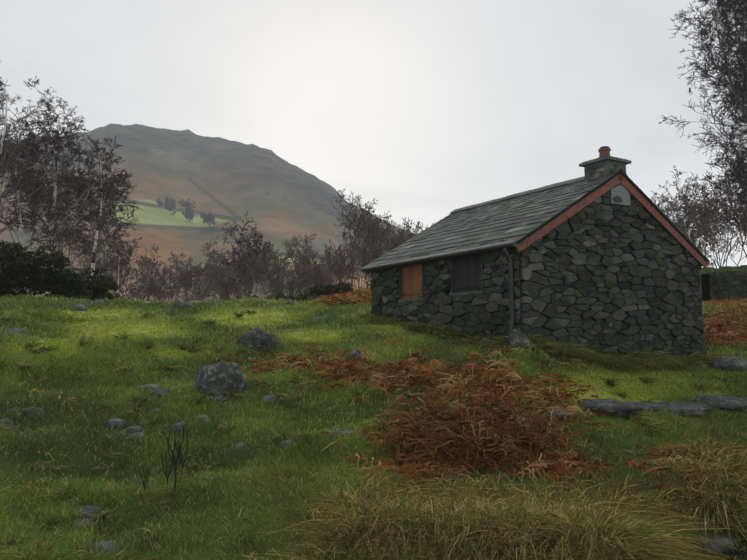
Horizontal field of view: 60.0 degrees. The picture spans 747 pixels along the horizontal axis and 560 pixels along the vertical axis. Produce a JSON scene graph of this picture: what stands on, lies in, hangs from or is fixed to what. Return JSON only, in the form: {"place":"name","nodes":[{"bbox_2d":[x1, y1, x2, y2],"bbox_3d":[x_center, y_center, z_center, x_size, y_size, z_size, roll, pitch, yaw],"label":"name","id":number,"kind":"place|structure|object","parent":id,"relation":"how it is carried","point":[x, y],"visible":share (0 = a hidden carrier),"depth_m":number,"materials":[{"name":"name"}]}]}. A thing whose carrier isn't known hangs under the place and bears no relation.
{"place":"outdoors","nodes":[
{"label":"outdoors","id":0,"kind":"place"},
{"bbox_2d":[0,123,746,559],"bbox_3d":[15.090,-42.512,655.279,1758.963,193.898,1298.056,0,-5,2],"label":"ground","id":1,"kind":"structure","parent":0,"point":[270,193],"depth_m":405.99,"materials":[{"name":"green plant"}]},
{"bbox_2d":[0,240,353,301],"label":"scrub","id":2,"kind":"object","parent":1,"relation":"on","point":[20,269],"visible":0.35,"depth_m":22.74,"materials":[{"name":"green plant"}]},
{"bbox_2d":[0,290,746,559],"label":"turf","id":3,"kind":"structure","parent":1,"relation":"on","point":[72,426],"depth_m":8.38,"materials":[{"name":"green plant"}]},
{"bbox_2d":[210,287,746,494],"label":"bracken","id":4,"kind":"object","parent":3,"relation":"on","point":[464,435],"visible":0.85,"depth_m":8.12,"materials":[{"name":"brown plant"}]},
{"bbox_2d":[0,305,746,559],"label":"tussocks","id":5,"kind":"object","parent":1,"relation":"on","point":[659,534],"visible":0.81,"depth_m":5.60,"materials":[{"name":"green plant"}]},
{"bbox_2d":[0,0,746,495],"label":"trees","id":6,"kind":"object","parent":1,"relation":"on","point":[248,264],"visible":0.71,"depth_m":39.26,"materials":[{"name":"brown plant"}]},
{"bbox_2d":[0,292,746,559],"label":"boulders","id":7,"kind":"object","parent":1,"relation":"on","point":[222,375],"visible":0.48,"depth_m":9.60,"materials":[{"name":"grey stone"}]},
{"bbox_2d":[361,146,709,356],"bbox_3d":[3.755,-0.015,15.831,6.125,5.389,5.640,3,-5,-31],"label":"stone hut","id":8,"kind":"object","parent":1,"relation":"on","point":[607,253],"visible":0.65,"depth_m":13.58,"materials":[{"name":"black stone"}]},
{"bbox_2d":[701,265,746,301],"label":"dry stone wall","id":9,"kind":"structure","parent":1,"relation":"on","point":[723,282],"depth_m":26.46,"materials":[{"name":"green"}]},
{"bbox_2d":[0,0,746,267],"label":"sky","id":10,"kind":"structure","parent":0,"point":[428,110],"materials":[{"name":"white"}]}
]}

